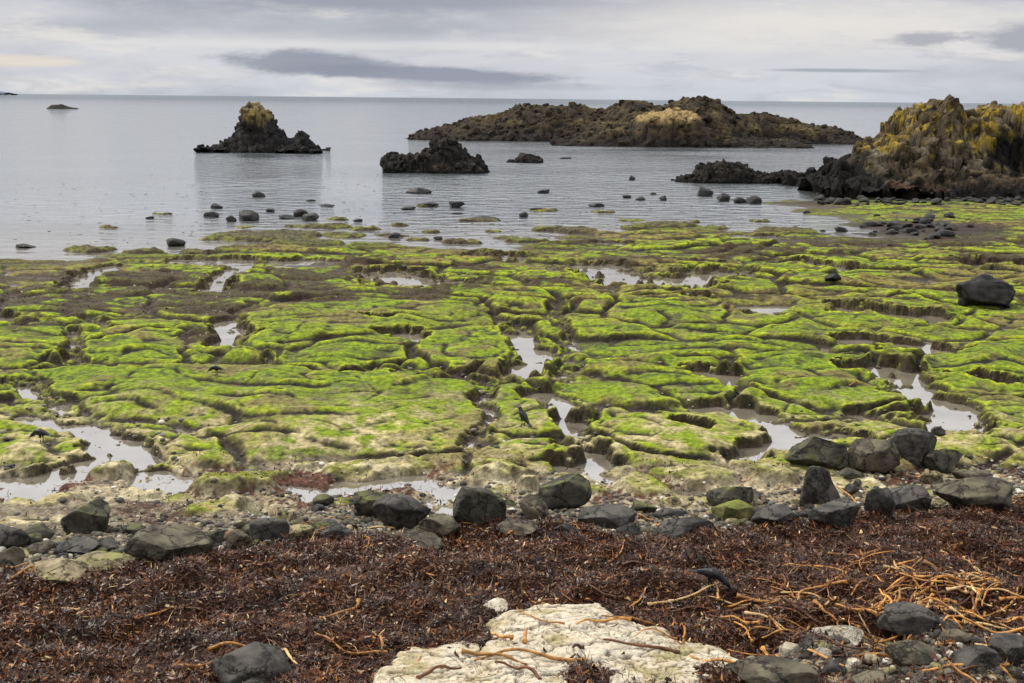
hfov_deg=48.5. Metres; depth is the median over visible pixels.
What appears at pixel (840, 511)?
boulder
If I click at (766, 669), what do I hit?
boulder
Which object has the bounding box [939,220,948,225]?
cliff stone
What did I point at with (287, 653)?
kelp stalk
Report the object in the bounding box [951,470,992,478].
boulder
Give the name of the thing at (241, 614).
kelp stalk
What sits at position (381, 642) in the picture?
kelp stalk
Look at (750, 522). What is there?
cobble
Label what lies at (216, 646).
kelp stalk
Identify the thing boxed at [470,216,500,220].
sea rock
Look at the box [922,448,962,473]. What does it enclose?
boulder
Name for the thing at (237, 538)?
boulder
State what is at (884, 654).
kelp stalk
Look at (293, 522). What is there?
cobble
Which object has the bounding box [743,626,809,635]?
kelp stalk
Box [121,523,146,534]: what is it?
boulder
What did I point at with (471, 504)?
boulder
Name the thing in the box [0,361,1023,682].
pebbles
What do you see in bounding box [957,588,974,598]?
kelp stalk
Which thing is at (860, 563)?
kelp stalk
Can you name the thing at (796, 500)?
cobble
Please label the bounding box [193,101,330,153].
sea stack
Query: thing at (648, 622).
kelp stalk
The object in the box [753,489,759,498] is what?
cobble
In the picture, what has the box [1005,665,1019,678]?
cobble
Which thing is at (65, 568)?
boulder
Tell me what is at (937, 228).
cliff stone
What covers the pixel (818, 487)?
boulder
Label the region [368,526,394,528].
kelp stalk
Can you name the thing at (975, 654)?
boulder
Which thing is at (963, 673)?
kelp stalk
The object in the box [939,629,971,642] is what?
boulder
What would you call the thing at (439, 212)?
floating seaweed
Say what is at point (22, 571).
kelp stalk
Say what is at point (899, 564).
kelp stalk
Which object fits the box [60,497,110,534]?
boulder
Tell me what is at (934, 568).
kelp stalk
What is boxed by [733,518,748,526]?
cobble
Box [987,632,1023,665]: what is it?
boulder
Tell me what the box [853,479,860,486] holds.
cobble
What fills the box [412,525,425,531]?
cobble
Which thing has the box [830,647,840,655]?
cobble
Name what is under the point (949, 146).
cliff crag
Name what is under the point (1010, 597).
kelp stalk
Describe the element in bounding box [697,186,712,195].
sea rock
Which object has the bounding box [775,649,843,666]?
kelp stalk
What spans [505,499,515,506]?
cobble
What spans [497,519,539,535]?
boulder
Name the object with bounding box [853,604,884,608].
kelp stalk
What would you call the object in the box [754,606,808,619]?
kelp stalk
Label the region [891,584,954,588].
kelp stalk
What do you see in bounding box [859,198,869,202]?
cliff stone
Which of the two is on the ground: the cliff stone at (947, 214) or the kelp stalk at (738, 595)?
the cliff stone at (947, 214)
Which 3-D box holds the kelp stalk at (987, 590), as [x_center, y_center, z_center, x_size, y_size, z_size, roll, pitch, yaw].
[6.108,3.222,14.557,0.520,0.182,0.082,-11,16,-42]
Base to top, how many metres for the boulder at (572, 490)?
0.759 m
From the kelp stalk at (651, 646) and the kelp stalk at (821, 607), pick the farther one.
the kelp stalk at (821, 607)
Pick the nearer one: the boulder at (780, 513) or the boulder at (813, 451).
the boulder at (780, 513)
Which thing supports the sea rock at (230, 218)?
in the sea
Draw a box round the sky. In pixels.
[0,0,1023,103]
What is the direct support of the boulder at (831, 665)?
on the ground
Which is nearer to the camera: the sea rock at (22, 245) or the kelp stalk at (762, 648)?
the kelp stalk at (762, 648)
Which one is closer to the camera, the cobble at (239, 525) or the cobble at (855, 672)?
the cobble at (855, 672)
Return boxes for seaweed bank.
[0,493,1023,682]
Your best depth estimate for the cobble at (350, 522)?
18.73 m
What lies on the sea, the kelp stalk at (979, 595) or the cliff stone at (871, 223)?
the cliff stone at (871, 223)
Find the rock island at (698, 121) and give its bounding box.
[407,95,863,147]
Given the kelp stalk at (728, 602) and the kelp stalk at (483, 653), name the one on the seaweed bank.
the kelp stalk at (728, 602)
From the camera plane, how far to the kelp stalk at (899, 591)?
14.62 m
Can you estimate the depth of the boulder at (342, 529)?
17.74 m
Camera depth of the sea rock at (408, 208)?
77.69 m
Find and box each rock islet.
[46,104,78,108]
[380,137,489,173]
[507,153,543,162]
[671,158,806,183]
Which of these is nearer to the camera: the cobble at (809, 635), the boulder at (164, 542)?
the cobble at (809, 635)
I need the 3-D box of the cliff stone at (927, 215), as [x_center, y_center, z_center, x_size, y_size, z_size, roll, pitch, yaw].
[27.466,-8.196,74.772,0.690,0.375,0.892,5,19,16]
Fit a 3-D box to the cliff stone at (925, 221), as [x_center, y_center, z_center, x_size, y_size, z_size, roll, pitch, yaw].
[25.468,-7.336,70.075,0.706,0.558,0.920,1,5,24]
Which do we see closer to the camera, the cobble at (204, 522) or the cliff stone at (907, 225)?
the cobble at (204, 522)
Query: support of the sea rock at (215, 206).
in the sea
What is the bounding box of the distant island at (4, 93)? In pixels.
[0,91,17,94]
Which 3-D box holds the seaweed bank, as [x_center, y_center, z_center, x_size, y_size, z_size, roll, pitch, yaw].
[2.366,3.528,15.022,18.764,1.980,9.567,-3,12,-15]
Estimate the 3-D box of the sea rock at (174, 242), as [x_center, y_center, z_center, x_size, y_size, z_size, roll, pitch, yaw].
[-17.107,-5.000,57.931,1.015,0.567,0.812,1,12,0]
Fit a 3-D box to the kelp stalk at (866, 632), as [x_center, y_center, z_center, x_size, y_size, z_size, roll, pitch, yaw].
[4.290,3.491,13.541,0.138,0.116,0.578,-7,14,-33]
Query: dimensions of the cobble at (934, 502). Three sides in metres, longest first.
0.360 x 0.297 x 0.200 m
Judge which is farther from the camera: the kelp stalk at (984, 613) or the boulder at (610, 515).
the boulder at (610, 515)
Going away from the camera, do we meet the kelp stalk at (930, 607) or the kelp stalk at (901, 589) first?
the kelp stalk at (930, 607)
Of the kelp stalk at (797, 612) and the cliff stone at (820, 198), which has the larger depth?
the cliff stone at (820, 198)
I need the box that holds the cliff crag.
[769,94,1023,199]
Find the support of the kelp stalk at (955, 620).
on the seaweed bank
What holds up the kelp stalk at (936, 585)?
on the seaweed bank
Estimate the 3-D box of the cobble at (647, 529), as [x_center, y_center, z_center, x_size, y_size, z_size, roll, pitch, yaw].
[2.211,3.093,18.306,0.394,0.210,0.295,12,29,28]
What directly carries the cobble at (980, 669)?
on the ground
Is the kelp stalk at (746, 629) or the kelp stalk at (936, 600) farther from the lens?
the kelp stalk at (936, 600)
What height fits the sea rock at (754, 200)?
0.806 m
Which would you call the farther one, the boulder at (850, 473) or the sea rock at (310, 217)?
the sea rock at (310, 217)
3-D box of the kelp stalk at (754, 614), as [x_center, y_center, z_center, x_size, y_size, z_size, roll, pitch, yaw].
[3.202,3.353,13.446,0.122,0.163,1.024,-11,17,-43]
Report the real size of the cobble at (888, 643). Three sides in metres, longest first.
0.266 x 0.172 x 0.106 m
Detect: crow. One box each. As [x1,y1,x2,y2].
[29,428,53,443]
[207,365,224,374]
[517,406,531,426]
[690,568,733,590]
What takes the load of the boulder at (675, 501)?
on the ground
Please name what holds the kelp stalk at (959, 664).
on the seaweed bank
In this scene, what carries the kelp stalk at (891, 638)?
on the seaweed bank
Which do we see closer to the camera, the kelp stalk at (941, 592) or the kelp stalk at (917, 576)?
the kelp stalk at (941, 592)
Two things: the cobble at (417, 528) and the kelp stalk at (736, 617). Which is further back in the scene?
the cobble at (417, 528)
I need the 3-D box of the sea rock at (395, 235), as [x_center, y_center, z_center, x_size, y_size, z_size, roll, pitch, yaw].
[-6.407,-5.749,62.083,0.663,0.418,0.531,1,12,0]
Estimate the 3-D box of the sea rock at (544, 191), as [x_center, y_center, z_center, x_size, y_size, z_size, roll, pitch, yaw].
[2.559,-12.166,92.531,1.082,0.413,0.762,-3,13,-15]
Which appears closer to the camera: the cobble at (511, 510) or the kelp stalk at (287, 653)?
the kelp stalk at (287, 653)
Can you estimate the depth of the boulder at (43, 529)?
17.53 m
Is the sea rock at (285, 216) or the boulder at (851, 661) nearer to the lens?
the boulder at (851, 661)
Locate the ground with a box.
[0,196,1023,682]
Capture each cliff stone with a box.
[814,195,824,200]
[834,226,847,231]
[835,198,851,204]
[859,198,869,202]
[862,221,877,226]
[885,225,898,230]
[887,221,899,226]
[901,223,912,228]
[906,227,917,233]
[912,225,921,228]
[919,218,930,224]
[924,213,934,218]
[927,235,933,239]
[931,198,941,203]
[933,232,940,238]
[934,226,943,230]
[936,229,955,236]
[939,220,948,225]
[943,212,953,216]
[966,223,973,227]
[974,199,983,202]
[986,198,995,203]
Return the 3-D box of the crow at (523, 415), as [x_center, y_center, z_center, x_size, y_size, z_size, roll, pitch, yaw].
[0.262,1.704,25.676,0.157,0.451,0.592,-8,15,-34]
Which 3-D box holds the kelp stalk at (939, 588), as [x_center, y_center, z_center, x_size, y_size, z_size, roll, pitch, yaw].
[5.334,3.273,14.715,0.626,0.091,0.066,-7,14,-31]
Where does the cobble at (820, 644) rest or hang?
on the ground
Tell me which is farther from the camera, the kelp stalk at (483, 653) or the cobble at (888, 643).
the cobble at (888, 643)
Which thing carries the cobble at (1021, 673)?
on the ground
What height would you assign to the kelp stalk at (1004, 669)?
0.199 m
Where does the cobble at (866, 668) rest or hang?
on the ground
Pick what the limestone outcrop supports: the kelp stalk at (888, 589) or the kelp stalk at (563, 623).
the kelp stalk at (563, 623)
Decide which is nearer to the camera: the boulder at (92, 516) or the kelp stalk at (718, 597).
the kelp stalk at (718, 597)
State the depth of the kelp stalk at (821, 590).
15.02 m
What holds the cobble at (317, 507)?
on the ground
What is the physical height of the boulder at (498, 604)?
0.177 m
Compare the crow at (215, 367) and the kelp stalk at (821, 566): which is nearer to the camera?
the kelp stalk at (821, 566)
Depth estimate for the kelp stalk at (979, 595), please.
14.53 m
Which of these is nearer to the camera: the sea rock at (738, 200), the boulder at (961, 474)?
the boulder at (961, 474)
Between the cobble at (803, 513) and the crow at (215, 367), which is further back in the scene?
the crow at (215, 367)
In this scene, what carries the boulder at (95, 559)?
on the ground
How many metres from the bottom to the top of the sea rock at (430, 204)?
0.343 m
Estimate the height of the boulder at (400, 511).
0.728 m
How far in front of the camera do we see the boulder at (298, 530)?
17.48 m
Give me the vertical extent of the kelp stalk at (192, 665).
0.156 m
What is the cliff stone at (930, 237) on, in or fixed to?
on the ground
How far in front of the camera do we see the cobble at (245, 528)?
17.89 m
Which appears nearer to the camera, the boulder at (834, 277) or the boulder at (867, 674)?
the boulder at (867, 674)
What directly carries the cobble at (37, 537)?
on the ground
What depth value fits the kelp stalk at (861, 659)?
12.46 m
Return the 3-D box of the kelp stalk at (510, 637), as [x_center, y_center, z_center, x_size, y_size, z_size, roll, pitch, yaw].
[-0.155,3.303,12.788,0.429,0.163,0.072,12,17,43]
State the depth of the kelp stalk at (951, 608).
13.72 m
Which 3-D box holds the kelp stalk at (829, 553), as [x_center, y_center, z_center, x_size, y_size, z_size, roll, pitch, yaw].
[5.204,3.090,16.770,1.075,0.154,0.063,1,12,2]
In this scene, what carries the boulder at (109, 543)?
on the ground
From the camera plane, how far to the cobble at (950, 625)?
13.30 m
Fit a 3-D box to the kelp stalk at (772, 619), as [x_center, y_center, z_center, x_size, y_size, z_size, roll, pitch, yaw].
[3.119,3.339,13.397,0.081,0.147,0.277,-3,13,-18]
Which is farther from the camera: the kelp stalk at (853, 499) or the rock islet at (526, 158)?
the rock islet at (526, 158)
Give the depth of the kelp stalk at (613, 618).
13.14 m
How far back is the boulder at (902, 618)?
13.35 m
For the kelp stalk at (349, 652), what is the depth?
12.63 m
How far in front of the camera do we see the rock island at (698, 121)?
204.15 m
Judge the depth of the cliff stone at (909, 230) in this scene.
65.77 m
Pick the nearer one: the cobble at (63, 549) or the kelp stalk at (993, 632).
the kelp stalk at (993, 632)
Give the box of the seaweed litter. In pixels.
[0,448,1023,542]
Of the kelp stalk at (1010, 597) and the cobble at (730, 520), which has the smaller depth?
the kelp stalk at (1010, 597)
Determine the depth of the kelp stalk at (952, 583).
14.92 m
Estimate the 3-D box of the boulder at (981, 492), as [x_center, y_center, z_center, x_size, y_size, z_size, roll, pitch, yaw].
[8.309,2.711,20.497,1.385,0.525,1.039,1,12,0]
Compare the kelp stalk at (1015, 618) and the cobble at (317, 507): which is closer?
the kelp stalk at (1015, 618)
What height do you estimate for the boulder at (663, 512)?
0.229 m
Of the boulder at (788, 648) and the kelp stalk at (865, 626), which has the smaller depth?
the boulder at (788, 648)
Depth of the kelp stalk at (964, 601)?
14.49 m
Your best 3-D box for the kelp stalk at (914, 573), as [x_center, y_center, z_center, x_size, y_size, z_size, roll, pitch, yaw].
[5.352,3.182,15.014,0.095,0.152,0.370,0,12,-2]
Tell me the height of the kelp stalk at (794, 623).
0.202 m
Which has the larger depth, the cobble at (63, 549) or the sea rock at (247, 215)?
the sea rock at (247, 215)
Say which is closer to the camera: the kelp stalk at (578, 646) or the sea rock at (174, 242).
the kelp stalk at (578, 646)
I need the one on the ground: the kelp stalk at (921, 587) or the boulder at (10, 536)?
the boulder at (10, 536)
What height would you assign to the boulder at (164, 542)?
0.482 m
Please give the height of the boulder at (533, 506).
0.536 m
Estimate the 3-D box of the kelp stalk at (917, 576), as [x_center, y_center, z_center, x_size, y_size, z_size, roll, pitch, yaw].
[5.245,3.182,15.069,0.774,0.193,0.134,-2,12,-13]
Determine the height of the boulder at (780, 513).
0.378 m
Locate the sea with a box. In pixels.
[0,94,1017,517]
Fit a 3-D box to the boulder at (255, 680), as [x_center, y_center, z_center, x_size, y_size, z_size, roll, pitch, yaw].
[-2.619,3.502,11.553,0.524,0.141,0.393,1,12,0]
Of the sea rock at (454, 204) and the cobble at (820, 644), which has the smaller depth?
the cobble at (820, 644)
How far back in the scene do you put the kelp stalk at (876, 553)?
16.43 m
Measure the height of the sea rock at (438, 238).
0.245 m
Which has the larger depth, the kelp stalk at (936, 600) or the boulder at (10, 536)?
the boulder at (10, 536)
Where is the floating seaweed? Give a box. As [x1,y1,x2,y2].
[26,172,824,244]
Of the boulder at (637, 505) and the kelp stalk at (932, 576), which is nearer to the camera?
the kelp stalk at (932, 576)
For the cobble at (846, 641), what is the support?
on the ground
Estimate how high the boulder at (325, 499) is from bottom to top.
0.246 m
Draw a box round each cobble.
[27,533,43,545]
[29,542,48,554]
[31,556,41,562]
[41,540,54,546]
[48,541,56,548]
[52,538,66,541]
[52,546,73,554]
[56,553,68,557]
[95,546,106,551]
[105,525,112,533]
[109,549,122,552]
[200,520,209,526]
[233,520,249,528]
[242,524,249,535]
[289,520,301,525]
[310,520,330,529]
[311,504,323,510]
[323,519,337,523]
[335,515,346,519]
[340,519,357,527]
[366,518,372,522]
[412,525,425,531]
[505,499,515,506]
[507,509,516,514]
[640,526,658,535]
[706,506,711,513]
[725,518,737,523]
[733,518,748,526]
[744,521,753,525]
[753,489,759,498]
[789,496,799,504]
[798,509,810,517]
[799,639,813,647]
[801,647,812,653]
[803,503,814,509]
[805,633,818,639]
[814,640,832,648]
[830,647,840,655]
[840,638,850,644]
[844,484,857,494]
[849,668,864,674]
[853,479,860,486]
[857,665,868,669]
[879,639,892,645]
[898,667,909,674]
[930,499,943,506]
[930,662,943,673]
[934,648,944,653]
[944,622,959,628]
[969,636,986,644]
[974,663,986,674]
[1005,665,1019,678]
[1014,666,1023,679]
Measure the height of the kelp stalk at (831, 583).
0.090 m
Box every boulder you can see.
[0,524,31,548]
[0,546,24,567]
[24,522,54,538]
[26,558,88,583]
[55,535,102,554]
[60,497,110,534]
[77,550,138,571]
[95,536,116,550]
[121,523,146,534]
[123,524,213,562]
[203,530,225,544]
[209,641,290,682]
[225,530,252,550]
[241,677,271,682]
[249,518,289,541]
[289,524,314,536]
[312,494,334,505]
[319,524,352,538]
[353,490,385,516]
[371,493,430,529]
[396,530,444,548]
[419,513,460,536]
[453,487,506,524]
[483,598,507,612]
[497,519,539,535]
[518,494,548,519]
[538,473,591,509]
[553,522,577,532]
[577,503,636,528]
[618,524,641,535]
[631,500,656,512]
[652,508,687,518]
[656,517,713,537]
[667,496,689,505]
[706,486,753,506]
[711,499,753,520]
[729,655,817,682]
[750,504,799,524]
[779,642,801,657]
[784,436,847,469]
[799,466,839,506]
[803,662,816,670]
[808,498,860,527]
[812,625,863,645]
[812,647,831,658]
[821,659,846,675]
[824,273,840,281]
[839,468,864,478]
[846,658,859,666]
[847,438,899,473]
[847,670,891,682]
[864,487,895,515]
[877,601,946,636]
[878,667,896,674]
[884,640,939,666]
[888,428,936,467]
[889,485,931,512]
[920,471,942,483]
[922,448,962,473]
[930,477,1012,508]
[931,426,945,435]
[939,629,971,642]
[949,644,999,669]
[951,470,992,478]
[955,274,1015,307]
[987,476,1007,481]
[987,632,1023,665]
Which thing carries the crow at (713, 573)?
on the seaweed bank
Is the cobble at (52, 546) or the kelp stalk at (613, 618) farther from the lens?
the cobble at (52, 546)
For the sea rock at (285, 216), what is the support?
in the sea
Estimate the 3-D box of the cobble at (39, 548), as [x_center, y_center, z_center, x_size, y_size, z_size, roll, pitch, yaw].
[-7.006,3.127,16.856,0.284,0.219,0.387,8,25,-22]
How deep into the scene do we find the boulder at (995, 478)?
22.40 m
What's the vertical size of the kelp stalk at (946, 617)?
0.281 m
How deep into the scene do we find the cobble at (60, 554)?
16.45 m
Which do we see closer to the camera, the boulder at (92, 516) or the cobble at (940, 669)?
the cobble at (940, 669)
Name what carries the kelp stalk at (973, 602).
on the seaweed bank
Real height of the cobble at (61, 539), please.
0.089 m
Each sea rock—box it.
[16,243,35,247]
[166,238,185,245]
[203,212,218,216]
[210,203,222,208]
[226,215,236,221]
[239,209,258,220]
[252,191,264,196]
[278,214,294,218]
[293,209,307,216]
[302,213,318,220]
[388,232,400,237]
[401,206,415,209]
[406,188,431,193]
[421,202,438,206]
[433,236,442,239]
[449,201,464,207]
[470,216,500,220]
[519,212,527,216]
[537,189,549,192]
[588,203,604,206]
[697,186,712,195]
[717,193,729,201]
[733,197,745,202]
[746,196,761,203]
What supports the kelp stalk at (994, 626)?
on the seaweed bank
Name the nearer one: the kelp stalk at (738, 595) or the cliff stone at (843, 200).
the kelp stalk at (738, 595)
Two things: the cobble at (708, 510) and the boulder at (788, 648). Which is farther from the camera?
the cobble at (708, 510)
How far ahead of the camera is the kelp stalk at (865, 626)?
13.68 m
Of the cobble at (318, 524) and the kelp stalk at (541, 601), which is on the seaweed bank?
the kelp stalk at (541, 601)
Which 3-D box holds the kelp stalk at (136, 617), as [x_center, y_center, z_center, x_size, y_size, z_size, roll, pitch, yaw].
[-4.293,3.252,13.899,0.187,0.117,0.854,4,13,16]
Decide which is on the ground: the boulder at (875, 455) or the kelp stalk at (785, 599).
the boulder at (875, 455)
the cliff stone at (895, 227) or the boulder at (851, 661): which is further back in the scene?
the cliff stone at (895, 227)
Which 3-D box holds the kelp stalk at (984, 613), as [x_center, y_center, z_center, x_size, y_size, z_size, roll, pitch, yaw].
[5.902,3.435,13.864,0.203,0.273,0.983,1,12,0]
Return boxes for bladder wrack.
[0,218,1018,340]
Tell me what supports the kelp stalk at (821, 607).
on the seaweed bank
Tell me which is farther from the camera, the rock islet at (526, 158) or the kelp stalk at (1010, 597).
the rock islet at (526, 158)
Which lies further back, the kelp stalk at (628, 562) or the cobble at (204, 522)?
the cobble at (204, 522)
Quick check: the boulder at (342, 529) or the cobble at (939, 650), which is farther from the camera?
the boulder at (342, 529)
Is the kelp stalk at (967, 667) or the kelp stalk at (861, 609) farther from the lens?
the kelp stalk at (861, 609)
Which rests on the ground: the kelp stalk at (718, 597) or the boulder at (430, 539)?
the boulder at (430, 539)
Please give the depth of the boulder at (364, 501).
19.63 m
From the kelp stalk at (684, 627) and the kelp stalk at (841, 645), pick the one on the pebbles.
the kelp stalk at (841, 645)
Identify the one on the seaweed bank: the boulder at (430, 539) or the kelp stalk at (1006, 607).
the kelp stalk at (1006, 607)
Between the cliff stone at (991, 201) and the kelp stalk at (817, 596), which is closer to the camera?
the kelp stalk at (817, 596)
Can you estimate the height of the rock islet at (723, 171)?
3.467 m
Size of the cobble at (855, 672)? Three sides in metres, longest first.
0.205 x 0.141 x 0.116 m
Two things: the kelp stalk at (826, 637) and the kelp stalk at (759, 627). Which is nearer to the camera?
the kelp stalk at (826, 637)
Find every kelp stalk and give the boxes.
[7,565,34,579]
[48,607,80,610]
[134,594,174,619]
[179,662,210,668]
[186,607,254,615]
[208,641,244,650]
[259,616,297,625]
[282,648,298,666]
[314,631,387,654]
[319,598,361,618]
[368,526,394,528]
[372,631,383,649]
[416,665,461,678]
[461,648,527,664]
[474,648,584,661]
[491,632,513,639]
[494,660,541,679]
[510,598,553,609]
[516,607,564,624]
[522,627,527,643]
[572,643,584,648]
[576,617,631,624]
[586,581,622,598]
[602,615,659,626]
[603,638,679,653]
[622,560,656,566]
[629,587,645,607]
[634,628,677,639]
[647,582,717,606]
[670,605,746,612]
[680,623,685,637]
[689,654,734,662]
[690,593,750,605]
[708,614,764,622]
[714,581,719,601]
[721,615,759,625]
[724,596,767,607]
[728,636,799,655]
[734,621,753,642]
[736,593,821,610]
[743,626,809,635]
[744,611,808,633]
[746,578,810,587]
[754,604,770,634]
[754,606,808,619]
[760,646,767,654]
[762,623,810,637]
[766,631,808,650]
[769,615,781,633]
[770,574,786,594]
[771,586,810,600]
[773,616,805,630]
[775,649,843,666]
[781,591,820,598]
[782,596,825,623]
[786,563,844,573]
[788,583,849,591]
[789,634,848,654]
[795,575,832,597]
[798,579,847,595]
[811,641,874,651]
[812,599,838,621]
[826,576,841,583]
[828,546,889,555]
[835,486,856,502]
[835,559,876,566]
[836,603,879,617]
[838,619,866,629]
[847,568,887,580]
[847,652,889,657]
[848,551,915,561]
[850,622,884,639]
[851,580,873,595]
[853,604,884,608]
[858,613,876,640]
[860,648,883,665]
[862,635,897,642]
[864,579,914,604]
[870,596,901,607]
[879,588,891,602]
[880,559,914,577]
[881,571,928,597]
[883,565,943,574]
[884,574,935,592]
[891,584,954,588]
[893,587,924,594]
[896,587,900,601]
[898,562,919,572]
[898,619,978,636]
[899,572,961,585]
[912,572,924,592]
[912,587,941,599]
[912,601,939,639]
[915,575,977,594]
[917,575,951,588]
[917,602,995,617]
[922,662,1009,671]
[923,559,966,575]
[925,591,952,597]
[925,597,948,606]
[926,571,953,583]
[929,565,954,573]
[935,572,944,600]
[935,606,963,630]
[939,614,989,625]
[940,598,975,612]
[943,577,996,582]
[944,609,987,621]
[944,657,977,682]
[946,585,1019,596]
[948,661,1010,673]
[949,605,965,623]
[950,579,989,606]
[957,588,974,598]
[959,615,1023,633]
[962,620,1013,629]
[964,571,974,593]
[970,590,997,624]
[971,585,991,606]
[971,624,989,631]
[972,588,982,620]
[981,583,1000,606]
[983,611,1022,631]
[993,543,1006,572]
[996,586,1018,612]
[999,596,1023,600]
[999,664,1014,682]
[1005,616,1023,622]
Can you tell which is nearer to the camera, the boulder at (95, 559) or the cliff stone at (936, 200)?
the boulder at (95, 559)
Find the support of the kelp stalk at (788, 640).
on the seaweed bank
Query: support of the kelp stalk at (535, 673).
on the limestone outcrop
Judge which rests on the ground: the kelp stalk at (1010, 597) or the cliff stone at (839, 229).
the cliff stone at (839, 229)
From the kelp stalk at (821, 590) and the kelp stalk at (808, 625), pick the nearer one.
the kelp stalk at (808, 625)
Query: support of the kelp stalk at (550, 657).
on the limestone outcrop
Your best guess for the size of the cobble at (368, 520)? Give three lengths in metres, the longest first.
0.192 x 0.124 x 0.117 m
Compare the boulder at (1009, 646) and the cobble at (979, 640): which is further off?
the cobble at (979, 640)
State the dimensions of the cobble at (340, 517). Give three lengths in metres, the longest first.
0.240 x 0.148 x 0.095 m
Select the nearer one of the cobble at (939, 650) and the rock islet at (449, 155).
the cobble at (939, 650)
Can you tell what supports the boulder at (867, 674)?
on the ground
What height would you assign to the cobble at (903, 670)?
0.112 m
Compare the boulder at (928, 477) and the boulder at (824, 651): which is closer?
the boulder at (824, 651)
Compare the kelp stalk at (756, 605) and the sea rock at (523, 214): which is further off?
the sea rock at (523, 214)
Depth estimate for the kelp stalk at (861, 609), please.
13.89 m
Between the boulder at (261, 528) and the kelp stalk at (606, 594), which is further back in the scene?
the boulder at (261, 528)
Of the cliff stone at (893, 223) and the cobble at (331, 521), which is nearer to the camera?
the cobble at (331, 521)
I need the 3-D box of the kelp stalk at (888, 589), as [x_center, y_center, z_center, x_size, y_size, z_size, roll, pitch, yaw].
[4.946,3.282,14.948,0.792,0.240,0.078,-4,13,-22]
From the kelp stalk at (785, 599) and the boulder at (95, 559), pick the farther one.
the boulder at (95, 559)
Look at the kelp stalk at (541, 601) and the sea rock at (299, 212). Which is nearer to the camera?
the kelp stalk at (541, 601)
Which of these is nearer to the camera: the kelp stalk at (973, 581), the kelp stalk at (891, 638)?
the kelp stalk at (891, 638)
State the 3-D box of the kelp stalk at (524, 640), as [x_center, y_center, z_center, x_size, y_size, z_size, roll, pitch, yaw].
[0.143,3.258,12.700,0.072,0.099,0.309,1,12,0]
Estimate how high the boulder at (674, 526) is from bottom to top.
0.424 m
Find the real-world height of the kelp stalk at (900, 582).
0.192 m
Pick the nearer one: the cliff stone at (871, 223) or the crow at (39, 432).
the crow at (39, 432)
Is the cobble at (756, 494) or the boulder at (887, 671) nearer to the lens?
the boulder at (887, 671)
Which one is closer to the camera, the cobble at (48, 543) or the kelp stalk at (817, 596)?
the kelp stalk at (817, 596)
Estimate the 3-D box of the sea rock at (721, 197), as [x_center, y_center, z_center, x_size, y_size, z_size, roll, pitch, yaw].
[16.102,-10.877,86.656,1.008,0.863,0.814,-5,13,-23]
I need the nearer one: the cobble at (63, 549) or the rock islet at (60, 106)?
the cobble at (63, 549)
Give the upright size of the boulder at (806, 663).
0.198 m
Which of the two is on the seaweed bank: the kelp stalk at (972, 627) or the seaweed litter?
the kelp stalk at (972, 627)
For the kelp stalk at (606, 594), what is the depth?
14.41 m
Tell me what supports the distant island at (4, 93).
on the sea
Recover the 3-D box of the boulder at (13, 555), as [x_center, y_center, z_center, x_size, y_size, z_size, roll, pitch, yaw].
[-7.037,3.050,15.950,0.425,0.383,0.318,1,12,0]
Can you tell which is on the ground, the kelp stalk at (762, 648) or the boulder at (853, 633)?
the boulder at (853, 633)
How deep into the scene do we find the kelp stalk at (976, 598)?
14.52 m
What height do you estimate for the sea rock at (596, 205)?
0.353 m
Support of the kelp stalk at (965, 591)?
on the seaweed bank
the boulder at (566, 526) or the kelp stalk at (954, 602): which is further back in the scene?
the boulder at (566, 526)
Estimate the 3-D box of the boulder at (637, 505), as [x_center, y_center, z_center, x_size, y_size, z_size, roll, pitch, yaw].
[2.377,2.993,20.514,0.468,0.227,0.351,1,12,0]
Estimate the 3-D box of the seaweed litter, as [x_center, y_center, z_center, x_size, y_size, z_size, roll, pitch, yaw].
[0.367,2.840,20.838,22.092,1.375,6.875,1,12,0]
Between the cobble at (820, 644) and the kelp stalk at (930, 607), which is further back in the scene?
the kelp stalk at (930, 607)
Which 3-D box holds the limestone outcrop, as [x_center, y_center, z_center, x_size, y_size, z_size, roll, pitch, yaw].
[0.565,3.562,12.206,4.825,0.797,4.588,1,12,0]
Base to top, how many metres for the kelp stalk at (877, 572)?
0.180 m
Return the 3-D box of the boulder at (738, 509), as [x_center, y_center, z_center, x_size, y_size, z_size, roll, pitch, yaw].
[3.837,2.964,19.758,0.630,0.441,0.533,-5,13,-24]
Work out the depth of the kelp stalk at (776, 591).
15.18 m
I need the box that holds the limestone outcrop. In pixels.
[372,603,738,682]
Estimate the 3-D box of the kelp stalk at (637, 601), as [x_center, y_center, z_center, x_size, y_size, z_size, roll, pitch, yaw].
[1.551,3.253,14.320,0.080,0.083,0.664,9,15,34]
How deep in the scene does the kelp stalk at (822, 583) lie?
15.24 m
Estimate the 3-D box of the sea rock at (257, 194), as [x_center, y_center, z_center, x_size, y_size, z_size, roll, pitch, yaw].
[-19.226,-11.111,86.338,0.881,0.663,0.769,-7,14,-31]
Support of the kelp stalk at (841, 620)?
on the seaweed bank
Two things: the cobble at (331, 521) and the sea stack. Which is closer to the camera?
the cobble at (331, 521)
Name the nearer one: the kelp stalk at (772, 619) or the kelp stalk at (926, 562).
the kelp stalk at (772, 619)
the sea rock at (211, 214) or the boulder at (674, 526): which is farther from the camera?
the sea rock at (211, 214)
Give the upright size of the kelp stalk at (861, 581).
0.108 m
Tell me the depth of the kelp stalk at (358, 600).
13.62 m
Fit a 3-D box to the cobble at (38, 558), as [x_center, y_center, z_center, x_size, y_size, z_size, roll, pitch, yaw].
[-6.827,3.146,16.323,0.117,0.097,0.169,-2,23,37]
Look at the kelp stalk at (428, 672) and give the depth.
11.84 m
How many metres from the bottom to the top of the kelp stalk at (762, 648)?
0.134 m

